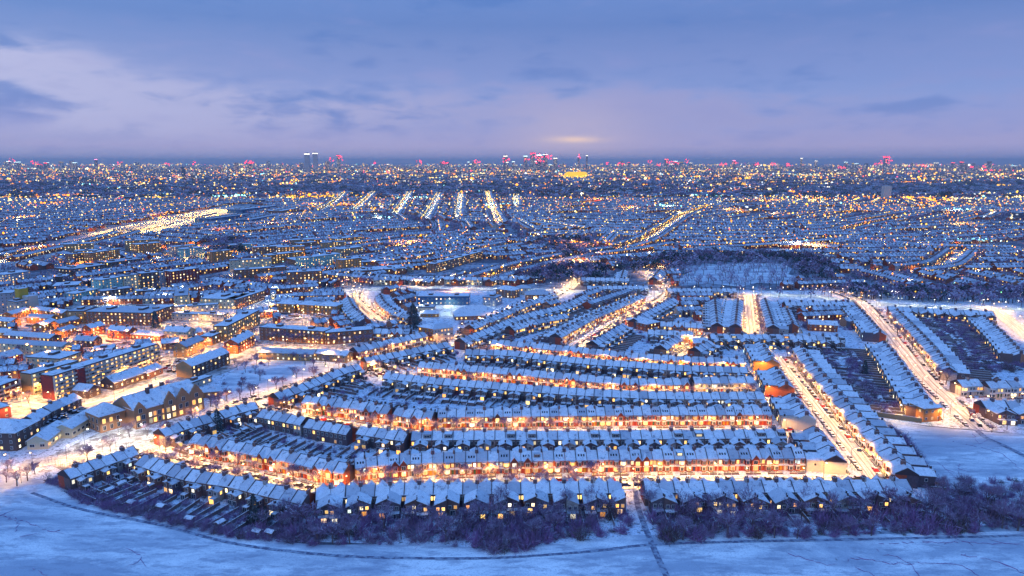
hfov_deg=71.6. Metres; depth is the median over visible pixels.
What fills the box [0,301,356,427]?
estate yard
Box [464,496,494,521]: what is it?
bare tree
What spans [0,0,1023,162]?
sky
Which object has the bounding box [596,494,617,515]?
bare tree
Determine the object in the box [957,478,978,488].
bare tree
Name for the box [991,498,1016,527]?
bare tree
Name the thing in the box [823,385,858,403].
terraced house
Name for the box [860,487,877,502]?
bare tree
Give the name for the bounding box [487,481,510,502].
bare tree
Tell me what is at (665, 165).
skyline tower
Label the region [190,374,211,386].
hall
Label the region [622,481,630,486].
parked car
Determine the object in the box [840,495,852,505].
bare tree
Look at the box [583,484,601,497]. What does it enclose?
bare tree
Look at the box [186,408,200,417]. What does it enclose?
bare tree
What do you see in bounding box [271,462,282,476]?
bare tree
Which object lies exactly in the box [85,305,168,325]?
apartment block
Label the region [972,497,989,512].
bare tree
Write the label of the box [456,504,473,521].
bare tree
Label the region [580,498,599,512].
bare tree
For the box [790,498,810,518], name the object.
bare tree
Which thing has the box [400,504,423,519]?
bare tree
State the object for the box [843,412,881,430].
terraced house
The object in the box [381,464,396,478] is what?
bare tree
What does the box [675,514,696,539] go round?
bare tree
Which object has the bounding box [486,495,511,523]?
bare tree
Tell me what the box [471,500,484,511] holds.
bare tree
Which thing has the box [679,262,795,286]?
park
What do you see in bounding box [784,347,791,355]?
bare tree
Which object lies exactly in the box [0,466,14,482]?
bare tree
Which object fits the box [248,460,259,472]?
bare tree
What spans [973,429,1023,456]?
path
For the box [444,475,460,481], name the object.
bare tree
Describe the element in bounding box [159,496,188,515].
garden fence
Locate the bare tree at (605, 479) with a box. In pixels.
[601,475,613,480]
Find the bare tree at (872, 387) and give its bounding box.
[864,385,877,395]
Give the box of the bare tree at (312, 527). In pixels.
[307,518,328,538]
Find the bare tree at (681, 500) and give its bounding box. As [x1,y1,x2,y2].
[673,490,698,508]
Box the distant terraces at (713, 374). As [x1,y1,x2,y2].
[266,268,1023,429]
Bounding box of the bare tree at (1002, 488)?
[993,485,1006,498]
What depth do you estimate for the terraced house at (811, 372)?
439.47 m
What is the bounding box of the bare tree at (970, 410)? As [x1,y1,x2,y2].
[966,407,974,416]
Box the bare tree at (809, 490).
[799,484,819,501]
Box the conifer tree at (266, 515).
[261,506,272,524]
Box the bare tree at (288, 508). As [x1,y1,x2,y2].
[277,498,301,525]
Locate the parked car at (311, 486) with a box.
[304,484,314,488]
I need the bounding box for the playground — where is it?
[47,428,153,469]
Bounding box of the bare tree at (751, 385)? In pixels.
[742,381,757,391]
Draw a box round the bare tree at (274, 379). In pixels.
[270,376,282,388]
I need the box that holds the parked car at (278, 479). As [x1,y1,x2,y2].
[272,477,281,482]
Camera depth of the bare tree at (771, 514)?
263.70 m
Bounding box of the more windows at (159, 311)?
[87,311,159,324]
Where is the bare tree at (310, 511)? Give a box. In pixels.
[290,500,320,524]
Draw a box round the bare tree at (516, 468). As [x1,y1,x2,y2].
[511,465,521,473]
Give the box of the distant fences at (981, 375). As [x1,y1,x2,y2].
[26,303,1000,413]
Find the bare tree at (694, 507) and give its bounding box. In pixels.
[684,497,701,520]
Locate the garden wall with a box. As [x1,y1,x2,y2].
[877,412,921,422]
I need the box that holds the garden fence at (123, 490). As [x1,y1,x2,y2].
[106,483,140,498]
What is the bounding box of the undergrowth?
[0,297,1023,575]
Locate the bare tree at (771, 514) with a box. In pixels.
[762,508,779,523]
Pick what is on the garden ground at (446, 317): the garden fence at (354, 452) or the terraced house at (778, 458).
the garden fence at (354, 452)
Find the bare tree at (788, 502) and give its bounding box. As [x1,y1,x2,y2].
[781,496,794,506]
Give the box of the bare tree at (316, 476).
[310,470,319,485]
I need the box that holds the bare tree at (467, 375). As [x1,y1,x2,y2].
[466,372,475,379]
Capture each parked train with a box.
[120,222,152,229]
[132,222,163,229]
[144,222,173,229]
[195,212,216,217]
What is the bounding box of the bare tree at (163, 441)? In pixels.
[156,437,171,451]
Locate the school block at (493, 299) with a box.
[483,293,501,306]
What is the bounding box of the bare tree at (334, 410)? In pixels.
[326,407,338,418]
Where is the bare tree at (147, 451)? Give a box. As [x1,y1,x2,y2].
[141,448,156,454]
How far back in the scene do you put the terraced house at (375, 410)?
371.35 m
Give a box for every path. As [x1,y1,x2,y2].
[30,492,1023,559]
[632,489,669,575]
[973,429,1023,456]
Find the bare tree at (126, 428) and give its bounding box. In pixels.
[120,420,136,436]
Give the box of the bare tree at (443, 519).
[433,509,457,541]
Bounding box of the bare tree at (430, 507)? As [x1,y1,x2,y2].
[424,503,437,521]
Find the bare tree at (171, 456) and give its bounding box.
[159,452,178,460]
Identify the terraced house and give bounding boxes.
[55,462,90,490]
[74,461,94,486]
[86,454,111,482]
[98,453,119,479]
[110,446,132,472]
[121,445,139,468]
[127,452,161,482]
[135,453,163,482]
[146,457,173,483]
[146,458,184,489]
[149,422,181,447]
[162,462,189,492]
[168,422,184,443]
[168,463,198,493]
[179,416,197,440]
[180,466,206,499]
[182,431,217,457]
[188,416,203,433]
[190,466,217,498]
[194,431,223,459]
[199,411,216,434]
[199,434,231,461]
[206,469,224,500]
[208,410,223,432]
[209,469,234,504]
[210,434,240,463]
[217,437,249,464]
[219,405,239,428]
[227,405,240,424]
[227,473,253,505]
[228,437,253,466]
[232,473,255,505]
[234,440,266,467]
[235,400,252,423]
[242,478,271,512]
[245,400,258,421]
[246,441,271,470]
[252,444,285,472]
[252,478,281,509]
[256,406,269,426]
[263,406,278,429]
[264,444,295,474]
[267,482,287,514]
[270,409,284,431]
[270,447,303,476]
[271,483,297,520]
[278,409,294,432]
[282,448,313,478]
[285,412,298,433]
[290,451,322,480]
[291,487,315,520]
[293,412,312,435]
[300,451,332,483]
[301,393,319,415]
[303,416,317,438]
[307,455,341,484]
[308,393,325,416]
[312,416,325,440]
[314,394,336,416]
[315,482,330,522]
[320,419,334,442]
[323,455,346,486]
[324,394,341,418]
[328,482,345,521]
[329,396,352,418]
[329,419,341,443]
[333,459,354,485]
[338,422,357,445]
[340,396,357,420]
[344,480,360,519]
[345,398,368,421]
[354,422,369,449]
[354,450,366,481]
[355,398,373,422]
[358,480,375,516]
[360,400,385,423]
[361,423,377,449]
[364,451,378,482]
[372,400,389,425]
[374,425,388,451]
[375,403,401,426]
[375,479,389,517]
[377,448,388,481]
[379,425,402,453]
[387,479,404,519]
[388,448,399,480]
[391,405,413,428]
[394,428,410,453]
[399,447,410,480]
[401,405,419,429]
[404,478,418,519]
[409,407,431,430]
[410,427,421,452]
[410,446,421,479]
[416,478,433,520]
[420,428,432,452]
[421,446,432,479]
[422,407,436,430]
[432,427,442,451]
[432,448,443,478]
[433,477,447,514]
[437,405,446,430]
[442,427,453,451]
[444,445,454,478]
[447,404,456,430]
[447,477,462,515]
[453,427,463,451]
[455,445,465,477]
[456,406,465,430]
[462,477,476,516]
[463,426,473,451]
[466,404,474,429]
[466,445,476,477]
[474,427,484,448]
[475,405,483,429]
[476,477,491,519]
[477,445,487,475]
[484,406,493,429]
[484,426,494,450]
[487,444,498,477]
[492,477,506,518]
[494,404,502,429]
[495,426,504,447]
[498,444,509,477]
[503,405,512,429]
[505,427,515,450]
[506,477,520,514]
[509,446,520,476]
[512,403,521,429]
[515,426,526,448]
[519,444,531,476]
[520,477,535,510]
[521,405,530,429]
[526,427,536,450]
[530,403,540,429]
[531,444,542,476]
[535,477,549,514]
[536,427,547,447]
[540,404,549,429]
[541,444,554,476]
[547,426,557,449]
[549,403,558,428]
[549,476,565,516]
[553,443,564,476]
[557,405,568,428]
[557,426,568,447]
[562,443,575,476]
[564,476,578,517]
[567,403,577,428]
[568,426,578,449]
[575,443,586,475]
[577,404,586,428]
[578,426,590,449]
[578,476,596,517]
[583,443,598,475]
[586,403,595,428]
[588,427,599,449]
[592,476,608,517]
[593,405,605,428]
[596,443,608,475]
[598,426,611,449]
[604,403,614,428]
[604,443,620,475]
[607,476,625,514]
[609,426,620,449]
[610,402,624,428]
[618,443,630,475]
[619,426,632,448]
[622,403,632,428]
[625,443,642,475]
[628,402,643,428]
[630,426,641,449]
[638,442,652,475]
[639,426,654,448]
[639,476,664,516]
[640,403,651,427]
[646,402,661,427]
[646,442,664,475]
[651,426,662,448]
[658,402,669,427]
[658,476,677,517]
[659,442,674,474]
[660,426,675,448]
[664,403,680,427]
[667,442,686,474]
[671,426,683,448]
[672,476,694,512]
[676,402,688,427]
[680,426,696,447]
[680,442,696,474]
[682,403,699,427]
[688,442,708,474]
[688,476,705,511]
[692,426,704,447]
[694,402,707,427]
[699,476,724,513]
[700,402,717,427]
[701,442,717,474]
[702,425,717,448]
[709,442,730,474]
[711,402,725,427]
[712,425,725,448]
[717,476,737,511]
[718,402,736,427]
[722,425,739,445]
[722,442,739,474]
[728,476,755,516]
[729,402,744,427]
[730,442,752,474]
[733,425,745,447]
[736,402,754,427]
[743,425,760,447]
[743,442,761,474]
[747,476,769,514]
[749,402,762,427]
[751,442,774,473]
[753,425,766,447]
[754,402,773,427]
[758,475,787,512]
[763,425,781,445]
[764,442,783,473]
[771,441,796,473]
[774,425,787,447]
[776,475,798,513]
[784,441,805,473]
[786,475,816,516]
[788,425,825,443]
[790,345,818,356]
[791,427,828,445]
[792,350,810,361]
[793,345,820,356]
[794,435,833,446]
[795,353,813,365]
[796,349,823,363]
[797,354,827,369]
[797,437,836,451]
[798,358,827,371]
[800,358,831,374]
[801,363,832,376]
[803,445,842,456]
[804,363,836,380]
[804,447,849,474]
[805,475,830,511]
[806,368,837,382]
[808,368,841,385]
[810,373,843,388]
[813,374,846,391]
[815,379,848,394]
[815,475,849,515]
[818,379,852,397]
[820,385,856,400]
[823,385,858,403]
[824,391,860,406]
[828,392,864,410]
[830,398,860,414]
[834,398,871,418]
[834,475,858,513]
[835,404,873,422]
[839,405,878,425]
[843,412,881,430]
[843,475,876,511]
[846,413,886,434]
[850,420,890,439]
[854,421,896,443]
[857,429,890,448]
[862,430,906,452]
[863,475,889,512]
[865,437,911,458]
[870,439,916,462]
[872,474,908,513]
[873,447,919,469]
[878,449,926,472]
[882,457,930,478]
[888,459,936,488]
[892,474,924,515]
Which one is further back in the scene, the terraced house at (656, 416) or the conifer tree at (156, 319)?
the conifer tree at (156, 319)
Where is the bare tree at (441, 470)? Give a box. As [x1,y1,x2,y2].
[434,464,445,477]
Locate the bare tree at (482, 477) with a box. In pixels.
[476,474,488,481]
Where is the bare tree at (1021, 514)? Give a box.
[1002,501,1023,530]
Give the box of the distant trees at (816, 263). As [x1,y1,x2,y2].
[0,171,1023,365]
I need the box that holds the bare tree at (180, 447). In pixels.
[173,444,185,456]
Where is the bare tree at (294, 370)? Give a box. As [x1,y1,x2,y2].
[290,367,300,377]
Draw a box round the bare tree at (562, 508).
[551,500,565,515]
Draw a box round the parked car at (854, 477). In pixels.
[851,475,860,479]
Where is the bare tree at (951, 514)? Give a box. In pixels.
[935,505,962,523]
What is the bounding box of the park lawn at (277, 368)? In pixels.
[222,360,338,393]
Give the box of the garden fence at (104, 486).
[89,477,124,491]
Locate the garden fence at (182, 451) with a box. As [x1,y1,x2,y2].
[171,447,187,454]
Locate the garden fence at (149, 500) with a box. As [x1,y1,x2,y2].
[128,491,165,510]
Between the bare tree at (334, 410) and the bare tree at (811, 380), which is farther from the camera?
the bare tree at (811, 380)
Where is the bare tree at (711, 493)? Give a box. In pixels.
[708,487,732,506]
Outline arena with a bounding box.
[565,172,587,176]
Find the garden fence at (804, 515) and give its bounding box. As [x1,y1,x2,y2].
[800,509,809,523]
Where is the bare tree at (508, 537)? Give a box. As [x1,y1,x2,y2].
[502,527,518,541]
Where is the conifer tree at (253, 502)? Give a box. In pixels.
[244,493,262,527]
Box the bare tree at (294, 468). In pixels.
[285,464,302,481]
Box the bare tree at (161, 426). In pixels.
[157,421,174,427]
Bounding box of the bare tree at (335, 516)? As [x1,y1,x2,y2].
[326,503,346,524]
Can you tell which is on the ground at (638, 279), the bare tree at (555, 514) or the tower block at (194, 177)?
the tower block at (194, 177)
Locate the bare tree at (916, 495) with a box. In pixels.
[898,488,926,504]
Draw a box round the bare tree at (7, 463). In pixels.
[1,459,13,471]
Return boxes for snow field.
[0,475,1023,575]
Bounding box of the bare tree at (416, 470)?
[412,465,424,477]
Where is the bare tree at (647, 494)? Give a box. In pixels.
[639,482,656,508]
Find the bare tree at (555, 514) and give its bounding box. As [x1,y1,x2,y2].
[544,512,566,530]
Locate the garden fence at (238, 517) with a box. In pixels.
[223,510,248,526]
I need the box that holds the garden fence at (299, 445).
[292,440,305,448]
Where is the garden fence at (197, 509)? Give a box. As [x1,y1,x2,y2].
[179,501,208,519]
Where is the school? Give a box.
[84,379,203,432]
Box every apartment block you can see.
[0,270,30,285]
[0,290,14,311]
[0,338,74,353]
[0,348,23,361]
[0,378,21,402]
[0,402,11,417]
[0,418,40,450]
[3,330,61,341]
[6,287,38,312]
[19,359,78,394]
[25,350,81,366]
[40,342,160,399]
[54,263,105,275]
[63,242,93,252]
[63,288,98,301]
[65,252,83,264]
[66,306,94,323]
[74,248,98,251]
[83,248,119,262]
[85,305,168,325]
[90,276,122,288]
[97,286,132,295]
[115,273,140,290]
[124,238,158,251]
[131,241,161,253]
[135,287,155,294]
[136,270,159,288]
[152,305,173,318]
[157,269,165,287]
[163,324,195,340]
[164,267,199,286]
[168,244,196,256]
[171,310,228,320]
[173,288,189,304]
[173,335,204,356]
[174,302,218,311]
[175,347,229,377]
[177,246,204,259]
[199,292,248,308]
[200,330,221,345]
[207,249,231,262]
[213,310,259,340]
[224,330,254,353]
[228,242,252,250]
[229,257,271,272]
[229,290,264,308]
[233,265,285,278]
[252,244,283,255]
[258,347,316,360]
[259,323,331,343]
[263,250,303,263]
[276,245,304,255]
[276,300,302,313]
[286,269,322,284]
[288,238,314,244]
[294,241,317,246]
[296,252,341,267]
[297,301,322,313]
[315,348,352,362]
[316,301,342,314]
[320,240,346,248]
[325,326,372,344]
[330,235,361,241]
[332,246,362,255]
[335,257,361,268]
[426,250,482,272]
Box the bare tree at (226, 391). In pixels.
[217,387,232,400]
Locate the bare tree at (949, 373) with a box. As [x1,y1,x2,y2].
[941,367,957,384]
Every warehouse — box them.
[47,231,79,236]
[51,281,82,288]
[52,274,69,281]
[96,257,143,267]
[194,213,248,222]
[227,205,276,212]
[233,214,276,221]
[267,207,298,212]
[286,257,295,265]
[333,256,394,266]
[349,265,404,274]
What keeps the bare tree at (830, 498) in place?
on the snow field
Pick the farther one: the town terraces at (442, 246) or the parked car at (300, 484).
the town terraces at (442, 246)
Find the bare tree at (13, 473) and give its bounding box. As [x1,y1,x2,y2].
[7,468,23,485]
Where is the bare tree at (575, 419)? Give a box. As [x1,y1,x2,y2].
[572,418,580,429]
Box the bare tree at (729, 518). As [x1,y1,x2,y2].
[711,507,740,536]
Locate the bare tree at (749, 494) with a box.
[731,484,763,507]
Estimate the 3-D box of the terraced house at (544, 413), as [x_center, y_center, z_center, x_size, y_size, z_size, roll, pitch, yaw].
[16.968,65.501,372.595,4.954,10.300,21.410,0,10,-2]
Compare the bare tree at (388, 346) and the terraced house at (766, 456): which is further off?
the bare tree at (388, 346)
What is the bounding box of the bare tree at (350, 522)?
[338,513,359,543]
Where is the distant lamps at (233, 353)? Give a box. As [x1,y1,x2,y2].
[4,290,1022,482]
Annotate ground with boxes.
[0,163,1023,559]
[0,291,1023,546]
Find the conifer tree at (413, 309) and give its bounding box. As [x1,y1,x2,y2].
[404,303,421,328]
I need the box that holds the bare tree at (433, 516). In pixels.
[422,504,444,530]
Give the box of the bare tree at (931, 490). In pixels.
[920,485,950,499]
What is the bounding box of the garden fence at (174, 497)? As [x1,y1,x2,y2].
[148,494,176,510]
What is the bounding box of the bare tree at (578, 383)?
[573,380,584,387]
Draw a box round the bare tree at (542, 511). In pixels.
[531,502,556,524]
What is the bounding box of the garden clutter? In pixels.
[30,300,1003,523]
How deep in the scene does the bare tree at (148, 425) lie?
353.63 m
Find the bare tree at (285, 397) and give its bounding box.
[275,392,291,407]
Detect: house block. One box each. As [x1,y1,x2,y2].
[0,317,20,326]
[0,328,17,338]
[2,307,30,317]
[21,408,50,427]
[25,314,58,322]
[31,318,55,331]
[32,306,51,313]
[38,400,65,418]
[48,308,67,318]
[50,315,79,328]
[50,324,76,337]
[58,393,81,412]
[72,333,102,347]
[72,383,101,398]
[81,321,105,335]
[106,324,137,338]
[131,330,164,340]
[161,336,178,349]
[192,327,203,335]
[689,337,707,347]
[806,319,837,331]
[909,400,943,421]
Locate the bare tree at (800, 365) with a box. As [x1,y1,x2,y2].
[794,361,804,371]
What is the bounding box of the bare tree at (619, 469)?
[616,465,626,475]
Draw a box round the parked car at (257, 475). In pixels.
[252,473,261,477]
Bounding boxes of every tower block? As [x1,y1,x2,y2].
[181,166,185,179]
[191,174,197,180]
[881,185,891,198]
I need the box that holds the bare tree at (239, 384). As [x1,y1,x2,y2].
[237,380,245,389]
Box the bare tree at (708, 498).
[699,492,717,508]
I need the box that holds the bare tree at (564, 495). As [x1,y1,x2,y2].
[560,487,573,502]
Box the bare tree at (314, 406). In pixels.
[310,403,323,414]
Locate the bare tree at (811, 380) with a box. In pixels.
[805,377,816,387]
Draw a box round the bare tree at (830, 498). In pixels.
[817,490,840,519]
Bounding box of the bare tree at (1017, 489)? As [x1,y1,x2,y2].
[1007,481,1023,508]
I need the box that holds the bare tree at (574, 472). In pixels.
[565,468,579,480]
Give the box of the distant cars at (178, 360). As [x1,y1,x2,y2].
[14,283,993,427]
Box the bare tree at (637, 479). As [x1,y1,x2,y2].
[631,473,644,487]
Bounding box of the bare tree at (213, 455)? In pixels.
[207,449,220,461]
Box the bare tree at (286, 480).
[276,473,292,486]
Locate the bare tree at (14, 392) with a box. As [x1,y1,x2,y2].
[10,389,21,400]
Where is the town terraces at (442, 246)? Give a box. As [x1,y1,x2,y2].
[0,191,1023,378]
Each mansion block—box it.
[417,323,434,340]
[433,323,452,341]
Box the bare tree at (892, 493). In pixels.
[879,485,910,514]
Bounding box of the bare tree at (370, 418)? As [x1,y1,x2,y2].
[363,414,377,422]
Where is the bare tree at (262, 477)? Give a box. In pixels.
[254,473,268,480]
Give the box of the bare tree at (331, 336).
[328,334,336,342]
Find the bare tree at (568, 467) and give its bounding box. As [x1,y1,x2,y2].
[561,464,574,474]
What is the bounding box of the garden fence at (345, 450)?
[333,446,350,456]
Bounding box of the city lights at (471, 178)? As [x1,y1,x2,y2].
[0,163,1023,295]
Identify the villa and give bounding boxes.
[496,285,519,298]
[516,285,530,294]
[525,290,550,300]
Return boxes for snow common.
[890,421,1023,504]
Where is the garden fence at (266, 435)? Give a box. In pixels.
[254,431,271,440]
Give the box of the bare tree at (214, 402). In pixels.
[209,397,220,405]
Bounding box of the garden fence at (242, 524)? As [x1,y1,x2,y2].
[228,513,259,534]
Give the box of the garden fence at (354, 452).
[344,447,359,457]
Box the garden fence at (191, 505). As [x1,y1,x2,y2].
[176,498,199,515]
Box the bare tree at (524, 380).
[519,377,528,383]
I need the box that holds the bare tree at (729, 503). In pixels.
[715,496,737,513]
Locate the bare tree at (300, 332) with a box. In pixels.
[298,329,307,338]
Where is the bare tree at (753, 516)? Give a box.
[741,505,767,529]
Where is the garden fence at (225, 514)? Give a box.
[208,506,238,525]
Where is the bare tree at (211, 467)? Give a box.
[206,462,225,471]
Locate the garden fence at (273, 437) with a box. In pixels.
[258,434,278,444]
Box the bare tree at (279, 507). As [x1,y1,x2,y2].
[268,497,293,512]
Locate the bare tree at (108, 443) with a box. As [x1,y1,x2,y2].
[101,433,118,450]
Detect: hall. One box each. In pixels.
[25,420,62,449]
[56,407,91,437]
[91,344,116,350]
[100,366,144,389]
[141,363,163,379]
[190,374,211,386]
[417,292,469,304]
[418,303,435,311]
[420,310,439,316]
[452,305,495,319]
[625,316,659,331]
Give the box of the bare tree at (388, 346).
[383,343,393,352]
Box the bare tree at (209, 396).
[204,393,215,405]
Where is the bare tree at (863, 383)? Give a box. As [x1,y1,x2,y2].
[858,380,866,387]
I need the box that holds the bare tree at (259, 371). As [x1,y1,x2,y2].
[254,369,265,377]
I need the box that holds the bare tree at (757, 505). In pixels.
[742,494,764,513]
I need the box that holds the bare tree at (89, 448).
[75,443,93,460]
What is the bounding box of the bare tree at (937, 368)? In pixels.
[933,364,945,380]
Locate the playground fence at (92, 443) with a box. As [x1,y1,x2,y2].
[57,432,127,456]
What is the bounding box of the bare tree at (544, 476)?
[533,469,550,480]
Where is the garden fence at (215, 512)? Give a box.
[193,503,228,522]
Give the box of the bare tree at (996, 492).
[981,484,1003,501]
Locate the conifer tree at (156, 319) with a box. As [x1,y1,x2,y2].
[150,311,160,328]
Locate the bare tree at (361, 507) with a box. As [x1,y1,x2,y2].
[346,501,370,523]
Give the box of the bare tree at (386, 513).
[369,500,393,531]
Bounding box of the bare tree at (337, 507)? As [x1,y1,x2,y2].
[326,500,347,515]
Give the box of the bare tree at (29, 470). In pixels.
[18,462,36,480]
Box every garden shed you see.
[103,486,113,493]
[114,479,126,485]
[126,499,135,506]
[155,503,167,510]
[183,515,196,520]
[214,518,225,525]
[232,430,240,436]
[239,426,247,432]
[251,528,262,534]
[264,528,275,535]
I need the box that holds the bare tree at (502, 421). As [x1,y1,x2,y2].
[498,418,510,425]
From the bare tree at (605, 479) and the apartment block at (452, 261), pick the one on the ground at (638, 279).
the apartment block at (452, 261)
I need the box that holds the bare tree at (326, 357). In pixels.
[321,353,330,365]
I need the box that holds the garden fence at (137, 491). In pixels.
[116,488,142,500]
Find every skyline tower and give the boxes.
[6,160,11,170]
[14,161,20,169]
[59,161,63,168]
[72,162,77,170]
[94,158,97,170]
[233,162,238,170]
[248,162,252,171]
[266,161,270,169]
[304,152,309,171]
[312,152,317,169]
[325,161,329,170]
[336,154,340,170]
[487,163,490,171]
[512,161,514,170]
[524,155,526,168]
[530,152,534,169]
[537,154,541,171]
[543,153,546,171]
[553,157,556,169]
[577,155,579,169]
[586,155,587,172]
[664,158,667,168]
[670,164,673,171]
[678,161,682,169]
[732,159,735,169]
[854,163,858,170]
[864,163,867,171]
[883,156,887,171]
[933,162,938,169]
[950,162,954,169]
[961,163,967,171]
[986,161,991,170]
[1010,165,1016,169]
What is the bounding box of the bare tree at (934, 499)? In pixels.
[926,491,949,514]
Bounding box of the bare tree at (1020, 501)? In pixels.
[1017,497,1023,509]
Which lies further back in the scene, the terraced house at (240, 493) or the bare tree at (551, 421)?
the bare tree at (551, 421)
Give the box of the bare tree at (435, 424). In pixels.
[430,420,442,426]
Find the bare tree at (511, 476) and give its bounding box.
[504,472,520,481]
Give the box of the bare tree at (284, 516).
[274,512,291,529]
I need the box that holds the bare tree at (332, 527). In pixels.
[317,516,341,543]
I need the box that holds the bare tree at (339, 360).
[333,358,342,364]
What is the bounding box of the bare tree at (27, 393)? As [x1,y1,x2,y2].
[20,390,33,402]
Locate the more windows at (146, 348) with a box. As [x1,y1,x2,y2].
[67,348,157,393]
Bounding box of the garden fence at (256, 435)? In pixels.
[240,430,263,441]
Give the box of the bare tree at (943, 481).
[936,476,949,488]
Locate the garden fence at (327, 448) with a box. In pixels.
[313,445,331,456]
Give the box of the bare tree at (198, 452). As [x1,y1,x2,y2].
[193,447,205,460]
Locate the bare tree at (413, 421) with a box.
[408,419,419,428]
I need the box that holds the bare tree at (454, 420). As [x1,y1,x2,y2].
[450,415,461,430]
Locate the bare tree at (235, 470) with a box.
[230,466,246,474]
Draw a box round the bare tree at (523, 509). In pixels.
[517,506,534,524]
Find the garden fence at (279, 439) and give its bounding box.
[271,435,286,443]
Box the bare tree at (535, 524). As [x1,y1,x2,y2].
[522,517,547,535]
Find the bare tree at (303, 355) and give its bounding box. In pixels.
[300,353,312,364]
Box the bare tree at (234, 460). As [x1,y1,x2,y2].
[229,452,243,467]
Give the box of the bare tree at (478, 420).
[474,418,484,429]
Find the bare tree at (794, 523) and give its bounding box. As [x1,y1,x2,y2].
[788,514,804,538]
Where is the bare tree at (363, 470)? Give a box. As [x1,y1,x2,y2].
[356,467,371,483]
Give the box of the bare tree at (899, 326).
[890,324,901,334]
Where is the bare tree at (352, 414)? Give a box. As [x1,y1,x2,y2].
[348,412,356,419]
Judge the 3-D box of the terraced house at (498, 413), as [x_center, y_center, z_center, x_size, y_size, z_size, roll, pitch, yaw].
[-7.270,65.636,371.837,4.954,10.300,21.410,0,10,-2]
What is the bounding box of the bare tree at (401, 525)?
[394,517,408,539]
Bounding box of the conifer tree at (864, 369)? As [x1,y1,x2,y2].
[859,359,869,375]
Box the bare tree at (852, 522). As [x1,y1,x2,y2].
[843,517,859,535]
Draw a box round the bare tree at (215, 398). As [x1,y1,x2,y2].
[211,393,223,406]
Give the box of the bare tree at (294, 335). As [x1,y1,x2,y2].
[288,333,298,339]
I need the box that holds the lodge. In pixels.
[200,386,220,397]
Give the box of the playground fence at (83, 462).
[45,442,131,467]
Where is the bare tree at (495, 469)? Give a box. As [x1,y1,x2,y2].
[484,461,502,477]
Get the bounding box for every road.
[4,347,311,408]
[20,453,859,491]
[62,338,238,356]
[138,277,580,453]
[253,287,1023,310]
[257,402,799,434]
[352,290,385,320]
[354,193,372,209]
[367,371,808,399]
[394,193,410,213]
[424,194,439,217]
[455,194,461,217]
[456,285,476,290]
[486,193,499,222]
[514,196,517,206]
[574,269,665,346]
[617,213,687,248]
[673,333,707,354]
[742,296,759,333]
[775,356,883,478]
[828,291,995,430]
[911,253,962,271]
[953,405,967,410]
[984,306,1023,336]
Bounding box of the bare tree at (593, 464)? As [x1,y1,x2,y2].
[586,460,601,477]
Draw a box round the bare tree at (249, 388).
[244,382,254,395]
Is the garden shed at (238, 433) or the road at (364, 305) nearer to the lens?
the garden shed at (238, 433)
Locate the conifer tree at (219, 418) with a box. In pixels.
[212,408,225,432]
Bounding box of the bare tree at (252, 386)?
[247,384,259,392]
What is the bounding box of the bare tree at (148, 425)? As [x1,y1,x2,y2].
[142,422,153,435]
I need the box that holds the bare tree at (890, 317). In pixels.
[884,314,897,323]
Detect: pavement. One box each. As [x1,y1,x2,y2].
[18,461,640,488]
[23,448,853,486]
[143,277,573,447]
[169,280,580,446]
[253,287,1023,308]
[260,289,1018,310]
[260,401,781,431]
[349,291,374,321]
[361,290,386,319]
[570,269,661,345]
[584,269,669,347]
[754,295,761,333]
[787,358,879,468]
[795,391,855,469]
[823,290,964,427]
[839,290,1000,430]
[982,306,1023,339]
[996,307,1023,326]
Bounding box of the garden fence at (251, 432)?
[239,428,256,437]
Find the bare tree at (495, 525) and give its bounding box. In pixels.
[484,515,504,531]
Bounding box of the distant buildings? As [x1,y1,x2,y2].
[0,165,1023,222]
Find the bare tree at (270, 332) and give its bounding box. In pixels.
[267,330,279,340]
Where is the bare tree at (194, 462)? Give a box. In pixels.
[188,457,201,468]
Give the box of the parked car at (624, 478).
[618,476,628,480]
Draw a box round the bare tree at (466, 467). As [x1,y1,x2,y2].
[459,462,475,477]
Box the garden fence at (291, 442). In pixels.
[278,439,296,448]
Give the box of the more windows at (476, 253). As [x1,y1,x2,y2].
[427,253,478,271]
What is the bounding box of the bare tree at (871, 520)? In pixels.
[859,512,880,535]
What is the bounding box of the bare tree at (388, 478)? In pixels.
[378,475,395,483]
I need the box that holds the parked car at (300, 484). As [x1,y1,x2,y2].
[293,482,303,486]
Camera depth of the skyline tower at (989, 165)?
9800.83 m
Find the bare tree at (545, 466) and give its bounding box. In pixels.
[539,462,554,475]
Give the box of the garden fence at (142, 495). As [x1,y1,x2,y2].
[122,488,156,504]
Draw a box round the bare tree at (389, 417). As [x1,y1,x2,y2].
[385,414,396,424]
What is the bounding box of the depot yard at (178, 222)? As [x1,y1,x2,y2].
[0,205,249,268]
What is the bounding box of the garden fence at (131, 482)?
[100,480,132,494]
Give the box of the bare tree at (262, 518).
[253,507,271,523]
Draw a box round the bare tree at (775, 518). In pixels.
[765,511,791,537]
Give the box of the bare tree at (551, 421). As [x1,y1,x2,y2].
[546,418,554,428]
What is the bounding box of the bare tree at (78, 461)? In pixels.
[68,456,88,464]
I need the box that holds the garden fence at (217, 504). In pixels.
[196,501,219,516]
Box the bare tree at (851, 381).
[847,379,857,387]
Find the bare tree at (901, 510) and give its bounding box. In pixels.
[888,499,908,521]
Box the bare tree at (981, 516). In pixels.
[968,510,990,531]
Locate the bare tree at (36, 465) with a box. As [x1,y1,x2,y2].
[27,461,40,474]
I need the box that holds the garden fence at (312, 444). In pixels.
[296,442,313,452]
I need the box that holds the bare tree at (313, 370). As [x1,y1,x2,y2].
[308,366,319,372]
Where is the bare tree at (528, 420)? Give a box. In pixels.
[521,417,533,425]
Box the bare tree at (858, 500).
[848,495,870,517]
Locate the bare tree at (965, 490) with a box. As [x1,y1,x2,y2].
[957,481,970,496]
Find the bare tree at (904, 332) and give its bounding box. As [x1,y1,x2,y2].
[899,329,908,339]
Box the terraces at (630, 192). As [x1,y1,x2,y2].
[0,174,1023,197]

